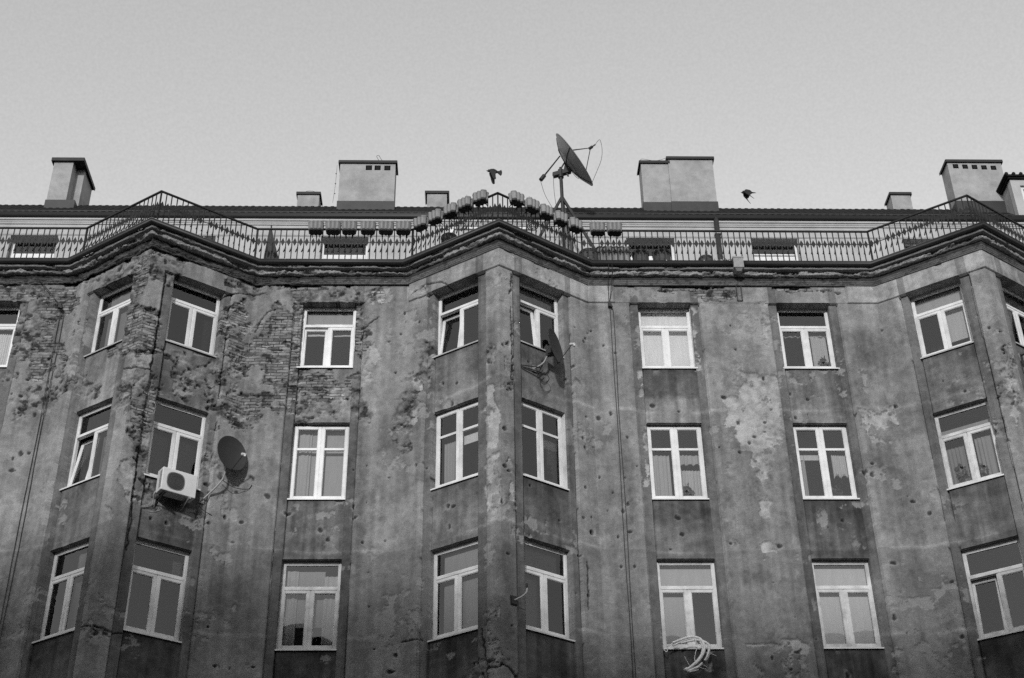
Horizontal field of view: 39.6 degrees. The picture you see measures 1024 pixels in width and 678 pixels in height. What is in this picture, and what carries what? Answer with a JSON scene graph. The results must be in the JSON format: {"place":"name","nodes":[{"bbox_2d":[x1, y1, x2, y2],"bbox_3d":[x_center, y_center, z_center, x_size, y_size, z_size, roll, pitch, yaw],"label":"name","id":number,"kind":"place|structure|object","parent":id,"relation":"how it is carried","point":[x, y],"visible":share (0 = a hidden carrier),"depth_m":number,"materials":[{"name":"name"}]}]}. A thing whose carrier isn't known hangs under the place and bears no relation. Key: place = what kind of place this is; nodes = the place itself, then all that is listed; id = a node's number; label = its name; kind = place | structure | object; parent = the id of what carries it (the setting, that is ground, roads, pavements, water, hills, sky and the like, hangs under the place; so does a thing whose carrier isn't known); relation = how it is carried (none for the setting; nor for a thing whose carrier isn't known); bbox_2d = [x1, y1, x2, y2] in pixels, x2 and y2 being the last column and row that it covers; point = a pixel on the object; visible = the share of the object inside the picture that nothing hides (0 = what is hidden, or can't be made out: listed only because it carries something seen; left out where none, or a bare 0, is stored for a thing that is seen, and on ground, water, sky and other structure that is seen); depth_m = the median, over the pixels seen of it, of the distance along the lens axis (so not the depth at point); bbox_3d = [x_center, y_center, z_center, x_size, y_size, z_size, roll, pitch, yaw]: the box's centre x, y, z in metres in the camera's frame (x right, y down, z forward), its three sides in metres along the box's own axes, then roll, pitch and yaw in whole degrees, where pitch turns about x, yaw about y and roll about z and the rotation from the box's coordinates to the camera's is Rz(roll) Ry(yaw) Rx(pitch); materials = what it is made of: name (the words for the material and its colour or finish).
{"place":"outdoors","nodes":[
{"label":"outdoors","id":0,"kind":"place"},
{"bbox_2d":[0,0,1023,209],"label":"sky","id":1,"kind":"structure","parent":0,"point":[827,104],"materials":[{"name":"grey"}]},
{"label":"ground","id":2,"kind":"structure","parent":0,"visible":0},
{"bbox_2d":[0,155,1023,677],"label":"apartment building","id":3,"kind":"structure","parent":2,"relation":"on","point":[410,377],"depth_m":31.74,"materials":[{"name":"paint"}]},
{"bbox_2d":[0,333,11,364],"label":"curtain","id":4,"kind":"object","parent":3,"relation":"hanging from","point":[5,340],"visible":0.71,"depth_m":33.37,"materials":[{"name":"fabric"}]},
{"bbox_2d":[0,307,19,366],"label":"window","id":5,"kind":"structure","parent":3,"relation":"in","point":[2,326],"depth_m":33.50,"materials":[{"name":"white plastic"}]},
{"bbox_2d":[0,269,64,638],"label":"lightning cable","id":6,"kind":"object","parent":3,"relation":"attached to","point":[60,306],"visible":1,"depth_m":31.29,"materials":[{"name":"metal"}]},
{"bbox_2d":[9,240,55,257],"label":"attic window","id":7,"kind":"structure","parent":3,"relation":"in","point":[13,245],"depth_m":36.89,"materials":[{"name":"white plastic"}]},
{"bbox_2d":[31,541,88,643],"bbox_3d":[-9.092,5.138,29.004,1.336,2.051,0.252,-20,-38,27],"label":"window","id":8,"kind":"structure","parent":3,"relation":"in","point":[69,577],"depth_m":29.12,"materials":[{"name":"white plastic"}]},
{"bbox_2d":[68,553,86,628],"bbox_3d":[-8.753,5.171,28.988,0.601,1.809,0.050,-20,-38,27],"label":"curtain","id":9,"kind":"object","parent":3,"relation":"hanging from","point":[76,597],"visible":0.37,"depth_m":29.06,"materials":[{"name":"fabric"}]},
{"bbox_2d":[59,402,111,490],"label":"window","id":10,"kind":"structure","parent":3,"relation":"in","point":[97,439],"depth_m":31.09,"materials":[{"name":"white plastic"}]},
{"bbox_2d":[79,443,92,481],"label":"curtain","id":11,"kind":"object","parent":3,"relation":"hanging from","point":[85,460],"visible":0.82,"depth_m":31.02,"materials":[{"name":"fabric"}]},
{"bbox_2d":[84,282,133,356],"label":"window","id":12,"kind":"structure","parent":3,"relation":"in","point":[116,309],"depth_m":32.83,"materials":[{"name":"white plastic"}]},
{"bbox_2d":[104,288,132,346],"bbox_3d":[-8.976,-0.430,32.763,0.960,1.708,0.020,-21,-38,27],"label":"roller blind","id":13,"kind":"object","parent":3,"relation":"attached to","point":[119,299],"visible":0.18,"depth_m":32.90,"materials":[{"name":"fabric"}]},
{"bbox_2d":[123,539,188,642],"bbox_3d":[-7.262,5.142,29.051,1.336,2.051,0.252,21,-39,-30],"label":"window","id":14,"kind":"structure","parent":3,"relation":"in","point":[157,576],"depth_m":29.11,"materials":[{"name":"white plastic"}]},
{"bbox_2d":[148,431,171,474],"bbox_3d":[-7.663,2.545,30.725,0.543,1.195,0.037,21,-39,-30],"label":"curtain","id":15,"kind":"object","parent":3,"relation":"hanging from","point":[160,452],"visible":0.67,"depth_m":30.82,"materials":[{"name":"fabric"}]},
{"bbox_2d":[141,467,197,511],"bbox_3d":[-7.229,3.214,29.926,1.073,0.902,0.480,21,-39,-30],"label":"air conditioner","id":16,"kind":"object","parent":3,"relation":"attached to","point":[176,484],"visible":1,"depth_m":29.93,"materials":[{"name":"metal"}]},
{"bbox_2d":[144,400,205,490],"bbox_3d":[-7.304,2.301,30.918,1.336,1.962,0.252,21,-39,-30],"label":"window","id":17,"kind":"structure","parent":3,"relation":"in","point":[176,433],"depth_m":31.08,"materials":[{"name":"white plastic"}]},
{"bbox_2d":[170,561,181,589],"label":"curtain","id":18,"kind":"object","parent":3,"relation":"hanging from","point":[176,568],"visible":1,"depth_m":29.73,"materials":[{"name":"fabric"}]},
{"bbox_2d":[176,439,197,474],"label":"curtain","id":19,"kind":"object","parent":3,"relation":"hanging from","point":[186,457],"visible":0.58,"depth_m":31.16,"materials":[{"name":"fabric"}]},
{"bbox_2d":[165,280,220,357],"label":"window","id":20,"kind":"structure","parent":3,"relation":"in","point":[193,309],"depth_m":32.84,"materials":[{"name":"white plastic"}]},
{"bbox_2d":[200,319,212,352],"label":"curtain","id":21,"kind":"object","parent":3,"relation":"hanging from","point":[206,335],"visible":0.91,"depth_m":32.98,"materials":[{"name":"fabric"}]},
{"bbox_2d":[199,436,251,515],"bbox_3d":[-6.187,2.949,30.838,1.033,1.871,0.673,0,-33,-2],"label":"satellite dish","id":22,"kind":"object","parent":3,"relation":"attached to","point":[232,453],"visible":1,"depth_m":31.05,"materials":[{"name":"grey paint"}]},
{"bbox_2d":[263,225,277,258],"bbox_3d":[-5.918,-2.122,35.061,0.431,1.682,0.256,0,-33,-2],"label":"folded parasol","id":23,"kind":"object","parent":3,"relation":"on","point":[275,255],"visible":0.4,"depth_m":35.03,"materials":[{"name":"fabric"}]},
{"bbox_2d":[282,571,298,645],"bbox_3d":[-4.685,5.731,29.934,0.293,1.808,0.050,0,-33,-2],"label":"curtain","id":24,"kind":"object","parent":3,"relation":"hanging from","point":[292,580],"visible":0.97,"depth_m":29.92,"materials":[{"name":"fabric"}]},
{"bbox_2d":[294,432,312,495],"bbox_3d":[-4.692,2.864,31.818,0.363,1.788,0.050,-1,-33,0],"label":"curtain","id":25,"kind":"object","parent":3,"relation":"hanging from","point":[302,474],"visible":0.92,"depth_m":31.83,"materials":[{"name":"fabric"}]},
{"bbox_2d":[274,562,341,650],"bbox_3d":[-4.246,5.592,29.805,1.336,2.051,0.252,0,-33,-2],"label":"window","id":26,"kind":"structure","parent":3,"relation":"in","point":[310,592],"depth_m":29.83,"materials":[{"name":"white plastic"}]},
{"bbox_2d":[295,572,325,627],"bbox_3d":[-4.264,5.522,30.114,0.560,1.271,0.019,0,-33,-2],"label":"roller blind","id":27,"kind":"object","parent":3,"relation":"attached to","point":[311,579],"visible":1,"depth_m":30.11,"materials":[{"name":"fabric"}]},
{"bbox_2d":[287,425,348,499],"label":"window","id":28,"kind":"structure","parent":3,"relation":"in","point":[320,449],"depth_m":31.76,"materials":[{"name":"white plastic"}]},
{"bbox_2d":[296,308,355,368],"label":"window","id":29,"kind":"structure","parent":3,"relation":"in","point":[328,330],"depth_m":33.63,"materials":[{"name":"white plastic"}]},
{"bbox_2d":[308,433,344,495],"bbox_3d":[-4.113,2.880,31.845,0.800,1.799,0.019,0,-33,-2],"label":"curtain","id":30,"kind":"object","parent":3,"relation":"attached to","point":[332,474],"visible":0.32,"depth_m":31.86,"materials":[{"name":"fabric"}]},
{"bbox_2d":[307,332,350,336],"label":"curtain","id":31,"kind":"object","parent":3,"relation":"hanging from","point":[335,334],"visible":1,"depth_m":33.77,"materials":[{"name":"fabric"}]},
{"bbox_2d":[321,576,337,644],"bbox_3d":[-3.825,5.783,29.920,0.312,1.687,0.053,0,-33,-2],"label":"curtain","id":32,"kind":"object","parent":3,"relation":"hanging from","point":[328,620],"visible":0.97,"depth_m":29.91,"materials":[{"name":"fabric"}]},
{"bbox_2d":[306,312,352,331],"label":"roller blind","id":33,"kind":"object","parent":3,"relation":"attached to","point":[328,318],"visible":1,"depth_m":34.02,"materials":[{"name":"fabric"}]},
{"bbox_2d":[321,241,367,258],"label":"attic window","id":34,"kind":"structure","parent":3,"relation":"in","point":[323,247],"depth_m":37.11,"materials":[{"name":"white plastic"}]},
{"bbox_2d":[444,441,455,483],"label":"curtain","id":35,"kind":"object","parent":3,"relation":"hanging from","point":[449,461],"visible":0.79,"depth_m":31.24,"materials":[{"name":"fabric"}]},
{"bbox_2d":[427,540,477,642],"bbox_3d":[-1.140,5.158,29.215,1.336,2.051,0.252,-20,-38,27],"label":"window","id":36,"kind":"structure","parent":3,"relation":"in","point":[458,575],"depth_m":29.32,"materials":[{"name":"white plastic"}]},
{"bbox_2d":[430,401,477,490],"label":"window","id":37,"kind":"structure","parent":3,"relation":"in","point":[459,412],"depth_m":31.28,"materials":[{"name":"white plastic"}]},
{"bbox_2d":[432,282,477,358],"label":"window","id":38,"kind":"structure","parent":3,"relation":"in","point":[441,326],"depth_m":33.15,"materials":[{"name":"white plastic"}]},
{"bbox_2d":[444,546,477,632],"bbox_3d":[-0.973,5.218,29.301,1.040,1.901,0.020,-21,-38,27],"label":"roller blind","id":39,"kind":"object","parent":3,"relation":"attached to","point":[461,560],"visible":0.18,"depth_m":29.35,"materials":[{"name":"fabric"}]},
{"bbox_2d":[0,190,1023,260],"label":"terrace railing","id":40,"kind":"object","parent":3,"relation":"on","point":[547,228],"visible":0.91,"depth_m":34.66,"materials":[{"name":"metal"}]},
{"bbox_2d":[308,220,323,237],"bbox_3d":[-4.805,-2.699,34.867,0.398,0.290,0.319,0,-36,-3],"label":"flower box","id":41,"kind":"object","parent":40,"relation":"attached to","point":[315,227],"visible":1,"depth_m":34.77,"materials":[{"name":"plastic"}]},
{"bbox_2d":[325,220,340,237],"bbox_3d":[-4.386,-2.752,34.914,0.398,0.418,0.319,0,-35,-4],"label":"flower box","id":42,"kind":"object","parent":40,"relation":"attached to","point":[333,227],"visible":1,"depth_m":34.78,"materials":[{"name":"plastic"}]},
{"bbox_2d":[341,220,357,236],"bbox_3d":[-3.990,-2.701,34.885,0.398,0.290,0.319,0,-33,-4],"label":"flower box","id":43,"kind":"object","parent":40,"relation":"attached to","point":[349,227],"visible":1,"depth_m":34.78,"materials":[{"name":"plastic"}]},
{"bbox_2d":[360,220,376,237],"bbox_3d":[-3.529,-2.699,34.899,0.398,0.290,0.319,1,-34,-2],"label":"flower box","id":44,"kind":"object","parent":40,"relation":"attached to","point":[368,227],"visible":1,"depth_m":34.80,"materials":[{"name":"plastic"}]},
{"bbox_2d":[378,220,393,237],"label":"flower box","id":45,"kind":"object","parent":40,"relation":"attached to","point":[386,228],"visible":1,"depth_m":34.80,"materials":[{"name":"plastic"}]},
{"bbox_2d":[396,220,411,237],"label":"flower box","id":46,"kind":"object","parent":40,"relation":"attached to","point":[403,228],"visible":1,"depth_m":34.82,"materials":[{"name":"plastic"}]},
{"bbox_2d":[413,215,427,232],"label":"flower box","id":47,"kind":"object","parent":40,"relation":"attached to","point":[420,224],"visible":1,"depth_m":34.68,"materials":[{"name":"plastic"}]},
{"bbox_2d":[428,209,443,227],"bbox_3d":[-1.841,-2.934,34.579,0.398,0.290,0.319,-22,-39,28],"label":"flower box","id":48,"kind":"object","parent":40,"relation":"attached to","point":[435,217],"visible":1,"depth_m":34.48,"materials":[{"name":"plastic"}]},
{"bbox_2d":[443,202,457,220],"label":"flower box","id":49,"kind":"object","parent":40,"relation":"attached to","point":[450,211],"visible":1,"depth_m":34.27,"materials":[{"name":"plastic"}]},
{"bbox_2d":[457,196,472,214],"bbox_3d":[-1.111,-3.255,34.217,0.398,0.410,0.319,-22,-40,26],"label":"flower box","id":50,"kind":"object","parent":40,"relation":"attached to","point":[465,204],"visible":1,"depth_m":34.08,"materials":[{"name":"plastic"}]},
{"bbox_2d":[472,189,488,208],"bbox_3d":[-0.738,-3.344,33.980,0.398,0.290,0.319,-19,-38,25],"label":"flower box","id":51,"kind":"object","parent":40,"relation":"attached to","point":[480,197],"visible":1,"depth_m":33.88,"materials":[{"name":"plastic"}]},
{"bbox_2d":[508,190,523,209],"bbox_3d":[0.093,-3.322,34.031,0.398,0.290,0.319,22,-43,-29],"label":"flower box","id":52,"kind":"object","parent":40,"relation":"attached to","point":[516,198],"visible":1,"depth_m":33.93,"materials":[{"name":"plastic"}]},
{"bbox_2d":[524,197,539,214],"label":"flower box","id":53,"kind":"object","parent":40,"relation":"attached to","point":[531,205],"visible":1,"depth_m":34.15,"materials":[{"name":"plastic"}]},
{"bbox_2d":[538,203,552,220],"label":"flower box","id":54,"kind":"object","parent":40,"relation":"attached to","point":[545,212],"visible":0.99,"depth_m":34.36,"materials":[{"name":"plastic"}]},
{"bbox_2d":[553,210,567,228],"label":"flower box","id":55,"kind":"object","parent":40,"relation":"attached to","point":[560,218],"visible":1,"depth_m":34.59,"materials":[{"name":"plastic"}]},
{"bbox_2d":[568,217,582,235],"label":"flower box","id":56,"kind":"object","parent":40,"relation":"attached to","point":[574,225],"visible":1,"depth_m":34.81,"materials":[{"name":"plastic"}]},
{"bbox_2d":[589,221,604,238],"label":"flower box","id":57,"kind":"object","parent":40,"relation":"attached to","point":[597,228],"visible":1,"depth_m":34.94,"materials":[{"name":"plastic"}]},
{"bbox_2d":[606,221,621,238],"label":"flower box","id":58,"kind":"object","parent":40,"relation":"attached to","point":[614,229],"visible":1,"depth_m":34.96,"materials":[{"name":"plastic"}]},
{"bbox_2d":[525,575,539,627],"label":"roller blind","id":59,"kind":"object","parent":3,"relation":"attached to","point":[532,602],"visible":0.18,"depth_m":29.14,"materials":[{"name":"fabric"}]},
{"bbox_2d":[519,288,552,319],"bbox_3d":[0.493,-0.862,33.396,1.160,0.529,0.019,21,-39,-30],"label":"roller blind","id":60,"kind":"object","parent":3,"relation":"attached to","point":[536,300],"visible":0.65,"depth_m":33.48,"materials":[{"name":"fabric"}]},
{"bbox_2d":[524,546,555,573],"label":"roller blind","id":61,"kind":"object","parent":3,"relation":"attached to","point":[540,560],"visible":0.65,"depth_m":29.80,"materials":[{"name":"fabric"}]},
{"bbox_2d":[519,282,563,357],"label":"window","id":62,"kind":"structure","parent":3,"relation":"in","point":[534,318],"depth_m":33.14,"materials":[{"name":"white plastic"}]},
{"bbox_2d":[521,401,569,490],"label":"window","id":63,"kind":"structure","parent":3,"relation":"in","point":[562,457],"depth_m":31.34,"materials":[{"name":"white plastic"}]},
{"bbox_2d":[521,328,574,384],"bbox_3d":[0.787,0.324,31.901,1.178,1.391,0.621,8,-34,-13],"label":"satellite dish","id":64,"kind":"object","parent":3,"relation":"attached to","point":[555,349],"visible":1,"depth_m":32.04,"materials":[{"name":"grey paint"}]},
{"bbox_2d":[524,540,574,641],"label":"window","id":65,"kind":"structure","parent":3,"relation":"in","point":[543,575],"depth_m":29.36,"materials":[{"name":"white plastic"}]},
{"bbox_2d":[546,449,558,484],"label":"curtain","id":66,"kind":"object","parent":3,"relation":"hanging from","point":[552,460],"visible":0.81,"depth_m":31.32,"materials":[{"name":"fabric"}]},
{"bbox_2d":[539,133,601,249],"bbox_3d":[1.180,-3.405,36.326,2.419,5.036,1.653,14,-36,-22],"label":"satellite dish","id":67,"kind":"object","parent":3,"relation":"on","point":[572,162],"visible":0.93,"depth_m":37.07,"materials":[{"name":"paint"}]},
{"bbox_2d":[596,246,630,259],"bbox_3d":[2.515,-1.814,35.049,0.882,0.940,0.336,0,-33,-2],"label":"ribbed trough","id":68,"kind":"object","parent":3,"relation":"on","point":[614,253],"visible":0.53,"depth_m":35.08,"materials":[{"name":"plastic"}]},
{"bbox_2d":[608,260,635,675],"bbox_3d":[2.411,2.692,31.395,0.130,10.723,0.425,0,-33,-2],"label":"lightning cable","id":69,"kind":"object","parent":3,"relation":"attached to","point":[609,305],"visible":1,"depth_m":31.36,"materials":[{"name":"metal"}]},
{"bbox_2d":[643,332,663,365],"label":"roller blind","id":70,"kind":"object","parent":3,"relation":"attached to","point":[653,348],"visible":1,"depth_m":33.74,"materials":[{"name":"fabric"}]},
{"bbox_2d":[652,248,670,259],"bbox_3d":[3.715,-1.762,35.084,0.469,0.862,0.469,0,-33,-2],"label":"barrel planter","id":71,"kind":"object","parent":3,"relation":"on","point":[662,257],"visible":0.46,"depth_m":35.08,"materials":[{"name":"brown wood"}]},
{"bbox_2d":[652,455,671,495],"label":"curtain","id":72,"kind":"object","parent":3,"relation":"hanging from","point":[662,475],"visible":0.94,"depth_m":31.90,"materials":[{"name":"fabric"}]},
{"bbox_2d":[640,313,686,325],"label":"roller blind","id":73,"kind":"object","parent":3,"relation":"attached to","point":[663,319],"visible":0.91,"depth_m":34.23,"materials":[{"name":"fabric"}]},
{"bbox_2d":[638,307,697,368],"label":"window","id":74,"kind":"structure","parent":3,"relation":"in","point":[664,330],"depth_m":33.81,"materials":[{"name":"white plastic"}]},
{"bbox_2d":[663,593,686,643],"bbox_3d":[3.417,5.964,29.981,0.570,1.291,0.019,0,-33,-2],"label":"roller blind","id":75,"kind":"object","parent":3,"relation":"attached to","point":[675,623],"visible":0.65,"depth_m":30.04,"materials":[{"name":"fabric"}]},
{"bbox_2d":[646,426,708,499],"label":"window","id":76,"kind":"structure","parent":3,"relation":"in","point":[674,449],"depth_m":31.99,"materials":[{"name":"white plastic"}]},
{"bbox_2d":[669,332,689,365],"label":"roller blind","id":77,"kind":"object","parent":3,"relation":"attached to","point":[679,348],"visible":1,"depth_m":33.76,"materials":[{"name":"fabric"}]},
{"bbox_2d":[659,566,711,585],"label":"roller blind","id":78,"kind":"object","parent":3,"relation":"attached to","point":[685,575],"visible":0.65,"depth_m":30.57,"materials":[{"name":"fabric"}]},
{"bbox_2d":[662,635,715,671],"bbox_3d":[3.637,6.448,29.133,1.094,0.800,0.133,-1,-33,0],"label":"coiled cable","id":79,"kind":"object","parent":3,"relation":"attached to","point":[692,638],"visible":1,"depth_m":29.16,"materials":[{"name":"white plastic"}]},
{"bbox_2d":[679,455,699,465],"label":"curtain","id":80,"kind":"object","parent":3,"relation":"hanging from","point":[685,460],"visible":1,"depth_m":32.14,"materials":[{"name":"fabric"}]},
{"bbox_2d":[657,561,723,648],"bbox_3d":[3.732,5.612,30.016,1.336,2.051,0.252,0,-33,-2],"label":"window","id":81,"kind":"structure","parent":3,"relation":"in","point":[687,591],"depth_m":30.11,"materials":[{"name":"white plastic"}]},
{"bbox_2d":[681,470,701,495],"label":"curtain","id":82,"kind":"object","parent":3,"relation":"hanging from","point":[693,478],"visible":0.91,"depth_m":31.84,"materials":[{"name":"fabric"}]},
{"bbox_2d":[713,217,723,259],"bbox_3d":[5.428,-1.919,36.900,0.170,3.040,0.160,0,-33,-2],"label":"downpipe","id":83,"kind":"object","parent":3,"relation":"on","point":[716,223],"visible":0.31,"depth_m":37.38,"materials":[{"name":"metal"}]},
{"bbox_2d":[752,243,797,260],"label":"attic window","id":84,"kind":"structure","parent":3,"relation":"in","point":[756,256],"depth_m":37.45,"materials":[{"name":"white plastic"}]},
{"bbox_2d":[800,455,808,495],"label":"curtain","id":85,"kind":"object","parent":3,"relation":"hanging from","point":[804,475],"visible":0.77,"depth_m":31.97,"materials":[{"name":"fabric"}]},
{"bbox_2d":[782,332,826,338],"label":"curtain","id":86,"kind":"object","parent":3,"relation":"hanging from","point":[791,335],"visible":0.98,"depth_m":34.08,"materials":[{"name":"fabric"}]},
{"bbox_2d":[777,309,839,368],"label":"window","id":87,"kind":"structure","parent":3,"relation":"in","point":[803,330],"depth_m":33.90,"materials":[{"name":"white plastic"}]},
{"bbox_2d":[810,333,828,365],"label":"curtain","id":88,"kind":"object","parent":3,"relation":"hanging from","point":[819,348],"visible":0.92,"depth_m":33.87,"materials":[{"name":"fabric"}]},
{"bbox_2d":[793,426,859,499],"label":"window","id":89,"kind":"structure","parent":3,"relation":"in","point":[821,449],"depth_m":32.12,"materials":[{"name":"white plastic"}]},
{"bbox_2d":[831,455,848,478],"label":"curtain","id":90,"kind":"object","parent":3,"relation":"hanging from","point":[839,467],"visible":1,"depth_m":32.14,"materials":[{"name":"fabric"}]},
{"bbox_2d":[814,565,866,585],"bbox_3d":[7.053,5.172,30.616,1.200,0.661,0.019,0,-33,-2],"label":"roller blind","id":91,"kind":"object","parent":3,"relation":"attached to","point":[840,575],"visible":0.65,"depth_m":30.66,"materials":[{"name":"fabric"}]},
{"bbox_2d":[819,593,875,643],"bbox_3d":[7.065,5.973,30.078,1.200,1.291,0.019,0,-33,-2],"label":"roller blind","id":92,"kind":"object","parent":3,"relation":"attached to","point":[862,624],"visible":0.65,"depth_m":30.11,"materials":[{"name":"fabric"}]},
{"bbox_2d":[812,561,884,648],"bbox_3d":[7.065,5.620,30.105,1.336,2.051,0.252,0,-33,-2],"label":"window","id":93,"kind":"structure","parent":3,"relation":"in","point":[843,591],"depth_m":30.14,"materials":[{"name":"white plastic"}]},
{"bbox_2d":[915,287,962,320],"bbox_3d":[10.127,-0.830,33.646,1.160,0.547,0.020,-20,-38,27],"label":"roller blind","id":94,"kind":"object","parent":3,"relation":"attached to","point":[938,300],"visible":0.65,"depth_m":33.70,"materials":[{"name":"fabric"}]},
{"bbox_2d":[910,282,973,358],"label":"window","id":95,"kind":"structure","parent":3,"relation":"in","point":[940,311],"depth_m":33.28,"materials":[{"name":"white plastic"}]},
{"bbox_2d":[945,307,968,342],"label":"roller blind","id":96,"kind":"object","parent":3,"relation":"attached to","point":[957,325],"visible":0.65,"depth_m":33.12,"materials":[{"name":"fabric"}]},
{"bbox_2d":[946,445,971,484],"bbox_3d":[9.910,2.858,31.451,0.462,1.030,0.050,-20,-38,27],"label":"curtain","id":97,"kind":"object","parent":3,"relation":"hanging from","point":[955,456],"visible":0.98,"depth_m":31.54,"materials":[{"name":"fabric"}]},
{"bbox_2d":[941,419,989,435],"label":"roller blind","id":98,"kind":"object","parent":3,"relation":"attached to","point":[966,427],"visible":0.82,"depth_m":31.82,"materials":[{"name":"fabric"}]},
{"bbox_2d":[934,401,1003,490],"bbox_3d":[10.074,2.345,31.380,1.336,1.962,0.252,-20,-38,27],"label":"window","id":99,"kind":"structure","parent":3,"relation":"in","point":[967,433],"depth_m":31.44,"materials":[{"name":"white plastic"}]},
{"bbox_2d":[974,434,999,475],"bbox_3d":[10.461,2.620,31.173,0.463,1.108,0.050,-21,-39,28],"label":"curtain","id":100,"kind":"object","parent":3,"relation":"hanging from","point":[985,450],"visible":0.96,"depth_m":31.25,"materials":[{"name":"fabric"}]},
{"bbox_2d":[962,538,1023,640],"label":"window","id":101,"kind":"structure","parent":3,"relation":"in","point":[1005,611],"depth_m":29.65,"materials":[{"name":"white plastic"}]},
{"bbox_2d":[1002,287,1023,346],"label":"window","id":102,"kind":"structure","parent":3,"relation":"in","point":[1016,313],"depth_m":33.35,"materials":[{"name":"white plastic"}]},
{"bbox_2d":[1004,294,1023,329],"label":"roller blind","id":103,"kind":"object","parent":3,"relation":"attached to","point":[1012,302],"visible":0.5,"depth_m":33.79,"materials":[{"name":"fabric"}]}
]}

